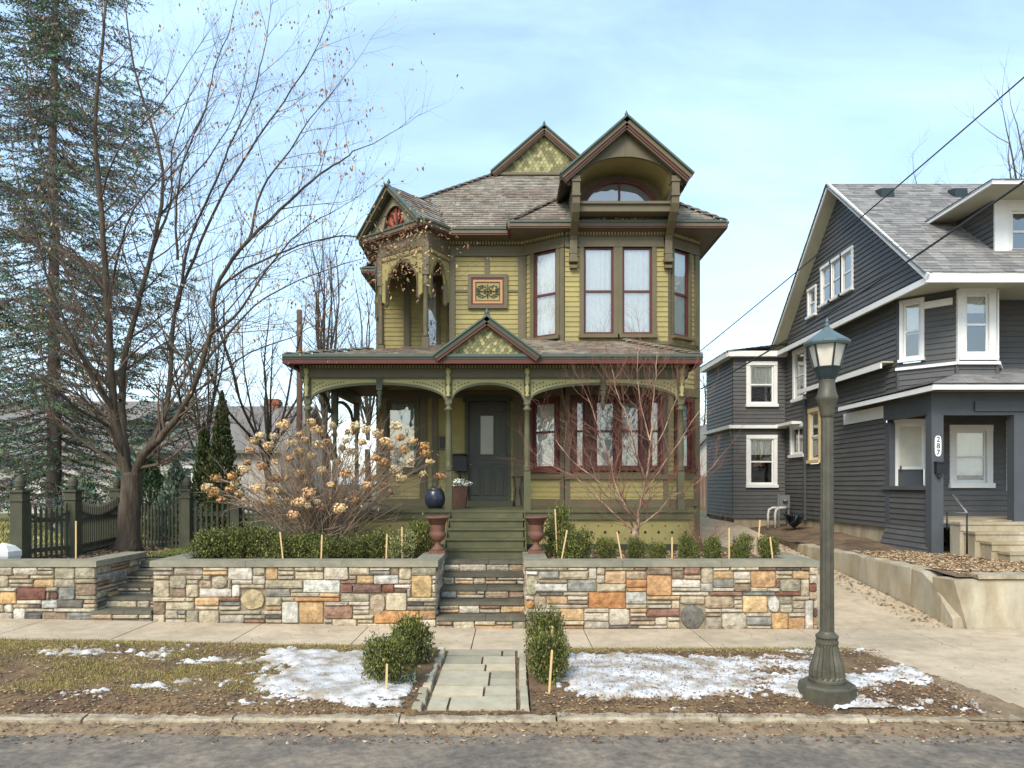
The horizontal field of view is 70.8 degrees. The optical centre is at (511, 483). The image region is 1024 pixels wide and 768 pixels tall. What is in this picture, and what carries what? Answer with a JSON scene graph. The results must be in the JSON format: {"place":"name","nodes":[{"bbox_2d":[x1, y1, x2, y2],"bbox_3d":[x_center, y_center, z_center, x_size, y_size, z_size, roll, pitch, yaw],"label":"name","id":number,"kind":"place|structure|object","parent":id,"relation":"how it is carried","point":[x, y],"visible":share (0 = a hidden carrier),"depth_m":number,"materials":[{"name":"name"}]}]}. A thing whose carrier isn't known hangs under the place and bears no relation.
{"place":"outdoors","nodes":[
{"label":"outdoors","id":0,"kind":"place"},
{"bbox_2d":[0,516,285,544],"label":"lawn","id":1,"kind":"structure","parent":0,"point":[3,527],"depth_m":18.37,"materials":[{"name":"green plant"}]},
{"bbox_2d":[0,485,708,517],"bbox_3d":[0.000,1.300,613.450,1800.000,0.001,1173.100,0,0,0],"label":"ground","id":2,"kind":"structure","parent":0,"point":[702,512],"depth_m":31.73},
{"bbox_2d":[0,401,177,512],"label":"distant house","id":3,"kind":"structure","parent":2,"relation":"on","point":[10,416],"depth_m":32.57,"materials":[{"name":"white paint"}]},
{"bbox_2d":[134,399,332,511],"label":"distant house","id":4,"kind":"structure","parent":2,"relation":"on","point":[236,436],"depth_m":34.17,"materials":[{"name":"paint"}]},
{"bbox_2d":[267,185,375,502],"bbox_3d":[-8.584,-6.522,34.239,6.476,15.668,4.791,0,0,0],"label":"bare tree","id":5,"kind":"object","parent":2,"relation":"on","point":[323,405],"visible":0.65,"depth_m":33.87,"materials":[{"name":"brown plant"}]},
{"bbox_2d":[328,248,375,502],"bbox_3d":[-8.326,-6.168,40.185,5.333,14.956,5.100,0,0,-33],"label":"bare tree","id":6,"kind":"object","parent":2,"relation":"on","point":[367,407],"visible":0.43,"depth_m":39.88,"materials":[{"name":"brown plant"}]},
{"bbox_2d":[700,424,706,475],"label":"distant house","id":7,"kind":"structure","parent":2,"relation":"on","point":[703,446],"depth_m":41.00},
{"bbox_2d":[889,37,1023,183],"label":"bare tree","id":8,"kind":"object","parent":2,"relation":"on","point":[1014,167],"visible":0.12,"depth_m":29.15,"materials":[{"name":"brown plant"}]},
{"bbox_2d":[0,517,757,558],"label":"yard","id":9,"kind":"structure","parent":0,"point":[725,549],"depth_m":13.72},
{"bbox_2d":[0,543,21,558],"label":"faceted stone","id":10,"kind":"object","parent":9,"relation":"on","point":[9,551],"visible":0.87,"depth_m":11.01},
{"bbox_2d":[0,259,43,510],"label":"spruce tree","id":11,"kind":"object","parent":9,"relation":"on","point":[10,408],"visible":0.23,"depth_m":23.65,"materials":[{"name":"green plant"}]},
{"bbox_2d":[53,470,103,533],"bbox_3d":[-10.110,0.465,16.995,1.306,1.570,1.263,0,0,0],"label":"young conifer","id":12,"kind":"object","parent":9,"relation":"on","point":[88,485],"visible":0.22,"depth_m":16.91,"materials":[{"name":"green plant"}]},
{"bbox_2d":[0,0,250,531],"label":"spruce tree","id":13,"kind":"object","parent":9,"relation":"on","point":[53,486],"visible":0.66,"depth_m":18.69,"materials":[{"name":"green plant"}]},
{"bbox_2d":[6,474,296,558],"bbox_3d":[-5.991,0.552,12.795,3.938,1.415,3.240,0,0,0],"label":"picket fence","id":14,"kind":"object","parent":9,"relation":"on","point":[96,527],"visible":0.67,"depth_m":13.02,"materials":[{"name":"green paint"}]},
{"bbox_2d":[141,457,164,532],"bbox_3d":[-9.289,0.267,18.470,1.726,1.966,1.756,0,0,0],"label":"evergreen shrub","id":15,"kind":"object","parent":9,"relation":"on","point":[155,475],"visible":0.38,"depth_m":18.32,"materials":[{"name":"green plant"}]},
{"bbox_2d":[146,458,204,543],"bbox_3d":[-7.001,0.343,14.975,1.222,1.815,1.195,0,0,0],"label":"young conifer","id":16,"kind":"object","parent":9,"relation":"on","point":[172,484],"visible":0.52,"depth_m":14.83,"materials":[{"name":"green plant"}]},
{"bbox_2d":[142,263,244,461],"bbox_3d":[-9.570,-2.672,21.733,3.126,8.009,3.498,0,0,-20],"label":"bare tree","id":17,"kind":"object","parent":9,"relation":"on","point":[215,382],"visible":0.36,"depth_m":21.73,"materials":[{"name":"brown plant"}]},
{"bbox_2d":[191,422,218,529],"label":"arborvitae","id":18,"kind":"object","parent":9,"relation":"on","point":[199,466],"visible":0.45,"depth_m":17.38,"materials":[{"name":"green plant"}]},
{"bbox_2d":[183,522,230,558],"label":"boxwood","id":19,"kind":"object","parent":9,"relation":"on","point":[209,541],"visible":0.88,"depth_m":11.14,"materials":[{"name":"green plant"}]},
{"bbox_2d":[199,390,246,533],"bbox_3d":[-6.631,-0.457,16.474,1.069,3.414,1.086,0,0,41],"label":"arborvitae","id":20,"kind":"object","parent":9,"relation":"on","point":[220,438],"visible":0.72,"depth_m":16.36,"materials":[{"name":"green plant"}]},
{"bbox_2d":[218,520,263,558],"bbox_3d":[-4.322,0.946,11.498,0.794,0.765,0.781,0,0,-9],"label":"boxwood","id":21,"kind":"object","parent":9,"relation":"on","point":[236,548],"visible":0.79,"depth_m":11.31,"materials":[{"name":"green plant"}]},
{"bbox_2d":[0,0,511,551],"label":"bare tree","id":22,"kind":"object","parent":9,"relation":"on","point":[128,534],"visible":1,"depth_m":12.95,"materials":[{"name":"brown plant"}]},
{"bbox_2d":[168,272,347,517],"bbox_3d":[-8.659,-3.079,26.288,5.548,8.811,7.118,0,0,0],"label":"bare tree","id":23,"kind":"object","parent":9,"relation":"on","point":[268,431],"visible":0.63,"depth_m":25.65,"materials":[{"name":"brown plant"}]},
{"bbox_2d":[246,524,291,557],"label":"boxwood","id":24,"kind":"object","parent":9,"relation":"on","point":[270,547],"visible":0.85,"depth_m":11.28,"materials":[{"name":"green plant"}]},
{"bbox_2d":[296,309,302,519],"bbox_3d":[-7.378,-2.371,25.000,0.217,7.342,0.217,0,0,0],"label":"wooden pole","id":25,"kind":"object","parent":9,"relation":"on","point":[299,409],"visible":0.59,"depth_m":24.92,"materials":[{"name":"brown wood"}]},
{"bbox_2d":[281,526,323,557],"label":"boxwood","id":26,"kind":"object","parent":9,"relation":"on","point":[301,546],"visible":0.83,"depth_m":11.36,"materials":[{"name":"green plant"}]},
{"bbox_2d":[194,396,446,557],"bbox_3d":[-3.413,-0.096,12.269,4.491,3.027,2.891,0,0,0],"label":"hydrangea shrub","id":27,"kind":"object","parent":9,"relation":"on","point":[314,508],"visible":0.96,"depth_m":12.09,"materials":[{"name":"beige plant"}]},
{"bbox_2d":[309,531,351,558],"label":"boxwood","id":28,"kind":"object","parent":9,"relation":"on","point":[333,548],"visible":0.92,"depth_m":11.32,"materials":[{"name":"green plant"}]},
{"bbox_2d":[344,532,380,558],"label":"boxwood","id":29,"kind":"object","parent":9,"relation":"on","point":[358,549],"visible":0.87,"depth_m":11.41,"materials":[{"name":"green plant"}]},
{"bbox_2d":[362,528,394,558],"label":"boxwood","id":30,"kind":"object","parent":9,"relation":"on","point":[375,539],"visible":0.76,"depth_m":11.49,"materials":[{"name":"green plant"}]},
{"bbox_2d":[32,548,759,558],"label":"bed leaves","id":31,"kind":"object","parent":9,"relation":"on","point":[554,557],"visible":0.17,"depth_m":12.28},
{"bbox_2d":[384,525,417,558],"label":"boxwood","id":32,"kind":"object","parent":9,"relation":"on","point":[409,544],"visible":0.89,"depth_m":11.36,"materials":[{"name":"green plant"}]},
{"bbox_2d":[404,513,434,556],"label":"boxwood","id":33,"kind":"object","parent":9,"relation":"on","point":[424,543],"visible":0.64,"depth_m":11.84,"materials":[{"name":"green plant"}]},
{"bbox_2d":[282,110,728,564],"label":"victorian house","id":34,"kind":"structure","parent":9,"relation":"on","point":[455,366],"depth_m":15.14,"materials":[{"name":"green paint"}]},
{"bbox_2d":[383,398,419,472],"bbox_3d":[-2.399,-1.057,15.740,0.800,1.626,0.360,0,0,0],"label":"window","id":35,"kind":"structure","parent":34,"relation":"in","point":[405,411],"depth_m":15.76,"materials":[{"name":"glass"}]},
{"bbox_2d":[428,278,439,344],"bbox_3d":[-1.889,-3.805,17.040,0.423,2.090,0.360,0,0,0],"label":"balcony door","id":36,"kind":"structure","parent":34,"relation":"in","point":[434,304],"depth_m":17.06,"materials":[{"name":"green paint"}]},
{"bbox_2d":[425,483,444,508],"bbox_3d":[-1.520,0.227,14.200,0.410,0.507,0.400,0,0,0],"label":"flower pot","id":37,"kind":"object","parent":34,"relation":"on","point":[434,498],"visible":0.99,"depth_m":14.06,"materials":[{"name":"blue ceramic"}]},
{"bbox_2d":[452,478,471,507],"bbox_3d":[-1.052,0.178,14.351,0.521,0.604,0.520,0,0,25],"label":"planter box","id":38,"kind":"object","parent":34,"relation":"on","point":[459,495],"visible":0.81,"depth_m":14.19,"materials":[{"name":"brown ceramic"}]},
{"bbox_2d":[468,402,506,499],"bbox_3d":[-0.529,-0.720,15.746,0.852,2.160,0.109,0,0,0],"label":"front door","id":39,"kind":"structure","parent":34,"relation":"in","point":[487,421],"depth_m":15.75,"materials":[{"name":"paint"}]},
{"bbox_2d":[529,244,559,339],"bbox_3d":[0.739,-4.049,15.405,0.780,2.002,0.360,0,0,35],"label":"window","id":40,"kind":"structure","parent":34,"relation":"in","point":[544,266],"depth_m":15.44,"materials":[{"name":"glass"}]},
{"bbox_2d":[530,396,559,472],"bbox_3d":[0.722,-1.044,15.416,0.770,1.592,0.360,0,0,35],"label":"window","id":41,"kind":"structure","parent":34,"relation":"in","point":[551,412],"depth_m":15.44,"materials":[{"name":"glass"}]},
{"bbox_2d":[572,398,588,470],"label":"window","id":42,"kind":"structure","parent":34,"relation":"in","point":[579,437],"depth_m":15.11,"materials":[{"name":"red paint"}]},
{"bbox_2d":[578,242,619,338],"bbox_3d":[1.814,-4.049,15.140,0.840,2.002,0.360,0,0,0],"label":"window","id":43,"kind":"structure","parent":34,"relation":"in","point":[598,261],"depth_m":15.16,"materials":[{"name":"glass"}]},
{"bbox_2d":[592,398,618,470],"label":"window","id":44,"kind":"structure","parent":34,"relation":"in","point":[605,436],"depth_m":15.16,"materials":[{"name":"glass"}]},
{"bbox_2d":[583,179,655,200],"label":"arched window","id":45,"kind":"structure","parent":34,"relation":"in","point":[613,189],"depth_m":15.27,"materials":[{"name":"glass"}]},
{"bbox_2d":[618,398,644,470],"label":"window","id":46,"kind":"structure","parent":34,"relation":"in","point":[629,407],"depth_m":15.16,"materials":[{"name":"glass"}]},
{"bbox_2d":[618,242,657,338],"bbox_3d":[2.622,-4.049,15.140,0.840,2.002,0.360,0,0,0],"label":"window","id":47,"kind":"structure","parent":34,"relation":"in","point":[637,261],"depth_m":15.16,"materials":[{"name":"glass"}]},
{"bbox_2d":[648,398,664,470],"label":"window","id":48,"kind":"structure","parent":34,"relation":"in","point":[658,432],"depth_m":15.11,"materials":[{"name":"red paint"}]},
{"bbox_2d":[671,244,695,341],"bbox_3d":[3.572,-4.047,15.383,0.680,1.966,0.360,0,0,-38],"label":"window","id":49,"kind":"structure","parent":34,"relation":"in","point":[681,271],"depth_m":15.44,"materials":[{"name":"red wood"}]},
{"bbox_2d":[674,398,697,471],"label":"window","id":50,"kind":"structure","parent":34,"relation":"in","point":[690,416],"depth_m":15.52,"materials":[{"name":"red paint"}]},
{"bbox_2d":[699,77,1023,351],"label":"overhead cable","id":51,"kind":"object","parent":34,"relation":"attached to","point":[1014,85],"visible":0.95,"depth_m":10.07,"materials":[{"name":"rubber"}]},
{"bbox_2d":[701,180,1023,388],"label":"overhead cable","id":52,"kind":"object","parent":34,"relation":"attached to","point":[947,234],"visible":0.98,"depth_m":9.32,"materials":[{"name":"rubber"}]},
{"bbox_2d":[539,499,577,558],"bbox_3d":[0.811,0.799,12.073,0.621,1.165,0.638,0,0,32],"label":"boxwood","id":53,"kind":"object","parent":9,"relation":"on","point":[562,514],"visible":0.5,"depth_m":12.02,"materials":[{"name":"green plant"}]},
{"bbox_2d":[553,525,594,558],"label":"boxwood","id":54,"kind":"object","parent":9,"relation":"on","point":[577,545],"visible":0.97,"depth_m":11.38,"materials":[{"name":"green plant"}]},
{"bbox_2d":[595,533,617,558],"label":"boxwood","id":55,"kind":"object","parent":9,"relation":"on","point":[606,550],"visible":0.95,"depth_m":11.44,"materials":[{"name":"green plant"}]},
{"bbox_2d":[503,294,759,542],"bbox_3d":[2.005,-1.254,12.162,4.761,4.601,2.777,0,0,0],"label":"multi stem tree","id":56,"kind":"object","parent":9,"relation":"on","point":[635,528],"visible":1,"depth_m":12.06,"materials":[{"name":"brown plant"}]},
{"bbox_2d":[624,534,648,558],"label":"boxwood","id":57,"kind":"object","parent":9,"relation":"on","point":[636,546],"visible":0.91,"depth_m":11.55,"materials":[{"name":"green plant"}]},
{"bbox_2d":[647,540,667,558],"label":"boxwood","id":58,"kind":"object","parent":9,"relation":"on","point":[657,550],"visible":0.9,"depth_m":11.18,"materials":[{"name":"green plant"}]},
{"bbox_2d":[677,531,703,558],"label":"boxwood","id":59,"kind":"object","parent":9,"relation":"on","point":[687,547],"visible":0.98,"depth_m":11.43,"materials":[{"name":"green plant"}]},
{"bbox_2d":[701,535,722,558],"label":"boxwood","id":60,"kind":"object","parent":9,"relation":"on","point":[712,550],"visible":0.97,"depth_m":11.41,"materials":[{"name":"green plant"}]},
{"bbox_2d":[730,528,754,557],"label":"boxwood","id":61,"kind":"object","parent":9,"relation":"on","point":[742,548],"visible":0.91,"depth_m":11.46,"materials":[{"name":"green plant"}]},
{"bbox_2d":[756,534,780,557],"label":"boxwood","id":62,"kind":"object","parent":9,"relation":"on","point":[764,549],"visible":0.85,"depth_m":11.29,"materials":[{"name":"green plant"}]},
{"bbox_2d":[0,639,982,716],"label":"planting strip","id":63,"kind":"object","parent":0,"point":[425,668],"visible":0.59,"depth_m":6.94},
{"bbox_2d":[0,637,366,695],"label":"dead grass","id":64,"kind":"structure","parent":63,"relation":"on","point":[157,671],"depth_m":7.98,"materials":[{"name":"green plant"}]},
{"bbox_2d":[23,643,429,707],"bbox_3d":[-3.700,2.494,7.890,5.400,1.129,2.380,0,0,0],"label":"snow","id":65,"kind":"structure","parent":63,"relation":"on","point":[298,675],"depth_m":7.44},
{"bbox_2d":[2,641,419,695],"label":"leaves on snow","id":66,"kind":"object","parent":65,"relation":"on","point":[206,663],"visible":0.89,"depth_m":7.76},
{"bbox_2d":[360,625,421,687],"bbox_3d":[-1.251,1.802,7.404,0.619,0.726,0.587,0,0,-14],"label":"boxwood","id":67,"kind":"object","parent":63,"relation":"on","point":[379,656],"visible":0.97,"depth_m":7.30,"materials":[{"name":"green plant"}]},
{"bbox_2d":[387,611,435,665],"bbox_3d":[-1.164,1.771,8.145,0.543,0.690,0.571,0,0,38],"label":"boxwood","id":68,"kind":"object","parent":63,"relation":"on","point":[413,626],"visible":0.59,"depth_m":8.10,"materials":[{"name":"green plant"}]},
{"bbox_2d":[412,647,529,715],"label":"flagstone walk","id":69,"kind":"structure","parent":63,"relation":"on","point":[471,681],"depth_m":7.47,"materials":[{"name":"stone"}]},
{"bbox_2d":[0,639,1000,714],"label":"leaf litter","id":70,"kind":"object","parent":63,"relation":"on","point":[418,681],"visible":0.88,"depth_m":6.94,"materials":[{"name":"brown plant"}]},
{"bbox_2d":[523,602,565,659],"bbox_3d":[0.385,1.743,8.299,0.510,0.820,0.502,0,0,-5],"label":"boxwood","id":71,"kind":"object","parent":63,"relation":"on","point":[548,620],"visible":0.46,"depth_m":8.22,"materials":[{"name":"green plant"}]},
{"bbox_2d":[525,626,571,685],"bbox_3d":[0.383,1.793,7.479,0.498,0.641,0.473,0,0,13],"label":"boxwood","id":72,"kind":"object","parent":63,"relation":"on","point":[542,645],"visible":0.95,"depth_m":7.39,"materials":[{"name":"green plant"}]},
{"bbox_2d":[567,645,854,654],"bbox_3d":[2.401,2.057,8.963,3.888,0.074,0.571,0,0,0],"label":"grass edge","id":73,"kind":"object","parent":63,"relation":"on","point":[666,649],"depth_m":9.02,"materials":[{"name":"green plant"}]},
{"bbox_2d":[556,648,986,712],"bbox_3d":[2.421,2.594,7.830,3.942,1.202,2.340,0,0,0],"label":"snow","id":74,"kind":"structure","parent":63,"relation":"on","point":[649,682],"depth_m":7.53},
{"bbox_2d":[560,649,984,706],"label":"leaves on snow","id":75,"kind":"object","parent":74,"relation":"on","point":[697,671],"visible":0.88,"depth_m":7.66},
{"bbox_2d":[798,318,856,707],"bbox_3d":[3.040,0.249,6.950,0.484,3.702,0.484,0,0,0],"label":"street lamp","id":76,"kind":"object","parent":63,"relation":"on","point":[826,683],"visible":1,"depth_m":6.89,"materials":[{"name":"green metal"}]},
{"bbox_2d":[0,708,1021,723],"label":"kerb","id":77,"kind":"structure","parent":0,"point":[635,717],"depth_m":6.50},
{"bbox_2d":[0,733,1023,767],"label":"street","id":78,"kind":"structure","parent":0,"point":[158,750],"depth_m":5.86,"materials":[{"name":"asphalt"}]},
{"bbox_2d":[0,721,1023,736],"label":"gutter soil","id":79,"kind":"structure","parent":78,"relation":"on","point":[628,729],"depth_m":6.36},
{"bbox_2d":[0,719,1023,744],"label":"gutter leaves","id":80,"kind":"object","parent":78,"relation":"on","point":[483,728],"visible":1,"depth_m":6.27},
{"bbox_2d":[0,618,1023,659],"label":"sidewalk","id":81,"kind":"structure","parent":0,"point":[501,639],"depth_m":9.78,"materials":[{"name":"concrete"}]},
{"bbox_2d":[0,552,146,619],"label":"stone wall","id":82,"kind":"structure","parent":81,"relation":"on","point":[72,589],"depth_m":10.43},
{"bbox_2d":[90,557,165,620],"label":"stone steps","id":83,"kind":"structure","parent":81,"relation":"on","point":[132,600],"depth_m":10.73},
{"bbox_2d":[150,552,446,626],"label":"stone wall","id":84,"kind":"structure","parent":81,"relation":"on","point":[344,591],"depth_m":10.43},
{"bbox_2d":[425,516,449,553],"bbox_3d":[-1.200,0.818,11.620,0.410,0.595,0.410,0,0,0],"label":"garden urn","id":85,"kind":"object","parent":84,"relation":"on","point":[437,534],"visible":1,"depth_m":11.52,"materials":[{"name":"ceramic"}]},
{"bbox_2d":[436,558,525,627],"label":"stone steps","id":86,"kind":"structure","parent":81,"relation":"on","point":[482,592],"depth_m":11.05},
{"bbox_2d":[522,552,819,630],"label":"stone wall","id":87,"kind":"structure","parent":81,"relation":"on","point":[776,592],"depth_m":10.43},
{"bbox_2d":[524,516,548,553],"bbox_3d":[0.390,0.818,11.620,0.410,0.595,0.410,0,0,0],"label":"garden urn","id":88,"kind":"object","parent":87,"relation":"on","point":[536,534],"visible":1,"depth_m":11.51,"materials":[{"name":"ceramic"}]},
{"bbox_2d":[0,0,1023,484],"label":"sky","id":89,"kind":"structure","parent":0,"point":[769,104],"materials":[{"name":"blue"}]},
{"bbox_2d":[700,517,955,628],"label":"driveway","id":90,"kind":"structure","parent":0,"point":[856,609],"depth_m":11.77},
{"bbox_2d":[911,567,963,628],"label":"wall end","id":91,"kind":"structure","parent":90,"relation":"on","point":[928,601],"depth_m":11.10,"materials":[{"name":"concrete"}]},
{"bbox_2d":[750,516,1022,576],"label":"neighbour yard","id":92,"kind":"structure","parent":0,"point":[842,541],"depth_m":15.99,"materials":[{"name":"soil"}]},
{"bbox_2d":[775,538,924,605],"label":"driveway wall","id":93,"kind":"structure","parent":92,"relation":"on","point":[892,578],"depth_m":12.92,"materials":[{"name":"concrete"}]},
{"bbox_2d":[700,178,1023,554],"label":"clapboard house","id":94,"kind":"structure","parent":92,"relation":"on","point":[948,311],"depth_m":15.78,"materials":[{"name":"grey paint"}]},
{"bbox_2d":[745,361,778,406],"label":"window","id":95,"kind":"structure","parent":94,"relation":"in","point":[761,376],"depth_m":21.61,"materials":[{"name":"white paint"}]},
{"bbox_2d":[745,435,778,487],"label":"window","id":96,"kind":"structure","parent":94,"relation":"in","point":[761,450],"depth_m":21.63,"materials":[{"name":"white paint"}]},
{"bbox_2d":[788,422,803,457],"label":"window","id":97,"kind":"structure","parent":94,"relation":"in","point":[796,431],"depth_m":21.01,"materials":[{"name":"white paint"}]},
{"bbox_2d":[790,346,806,402],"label":"window","id":98,"kind":"structure","parent":94,"relation":"in","point":[799,356],"depth_m":20.80,"materials":[{"name":"white paint"}]},
{"bbox_2d":[805,284,816,319],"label":"window","id":99,"kind":"structure","parent":94,"relation":"in","point":[811,292],"depth_m":19.77,"materials":[{"name":"white paint"}]},
{"bbox_2d":[806,407,820,463],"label":"window","id":100,"kind":"structure","parent":94,"relation":"in","point":[814,420],"depth_m":19.71,"materials":[{"name":"brown wood"}]},
{"bbox_2d":[818,262,830,307],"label":"window","id":101,"kind":"structure","parent":94,"relation":"in","point":[825,278],"depth_m":18.93,"materials":[{"name":"white paint"}]},
{"bbox_2d":[827,253,840,302],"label":"window","id":102,"kind":"structure","parent":94,"relation":"in","point":[835,268],"depth_m":18.31,"materials":[{"name":"white paint"}]},
{"bbox_2d":[838,245,853,296],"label":"window","id":103,"kind":"structure","parent":94,"relation":"in","point":[847,269],"depth_m":17.69,"materials":[{"name":"white paint"}]},
{"bbox_2d":[898,424,923,485],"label":"window","id":104,"kind":"structure","parent":94,"relation":"in","point":[910,436],"depth_m":15.76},
{"bbox_2d":[897,297,925,362],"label":"window","id":105,"kind":"structure","parent":94,"relation":"in","point":[911,311],"depth_m":15.18,"materials":[{"name":"white paint"}]},
{"bbox_2d":[948,425,995,487],"bbox_3d":[10.030,-0.603,15.830,0.978,1.374,0.340,0,0,0],"label":"window","id":106,"kind":"structure","parent":94,"relation":"in","point":[971,446],"depth_m":15.75,"materials":[{"name":"white paint"}]},
{"bbox_2d":[957,288,998,359],"bbox_3d":[9.355,-3.224,14.580,0.790,1.472,0.340,0,0,0],"label":"window","id":107,"kind":"structure","parent":94,"relation":"in","point":[977,306],"depth_m":14.49,"materials":[{"name":"white paint"}]},
{"bbox_2d":[850,550,1023,574],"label":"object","id":108,"kind":"object","parent":92,"relation":"on","point":[1018,566],"visible":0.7,"depth_m":12.48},
{"bbox_2d":[932,572,1023,628],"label":"retaining wall","id":109,"kind":"structure","parent":92,"relation":"on","point":[985,600],"depth_m":10.45,"materials":[{"name":"concrete"}]},
{"bbox_2d":[949,521,1023,561],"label":"concrete steps","id":110,"kind":"structure","parent":92,"relation":"on","point":[997,540],"depth_m":13.22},
{"bbox_2d":[866,650,1023,706],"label":"driveway apron","id":111,"kind":"object","parent":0,"point":[979,667],"visible":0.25,"depth_m":8.33,"materials":[{"name":"concrete"}]},
{"bbox_2d":[839,648,1023,720],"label":"apron soil edge","id":112,"kind":"object","parent":111,"relation":"on","point":[1006,709],"visible":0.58,"depth_m":6.95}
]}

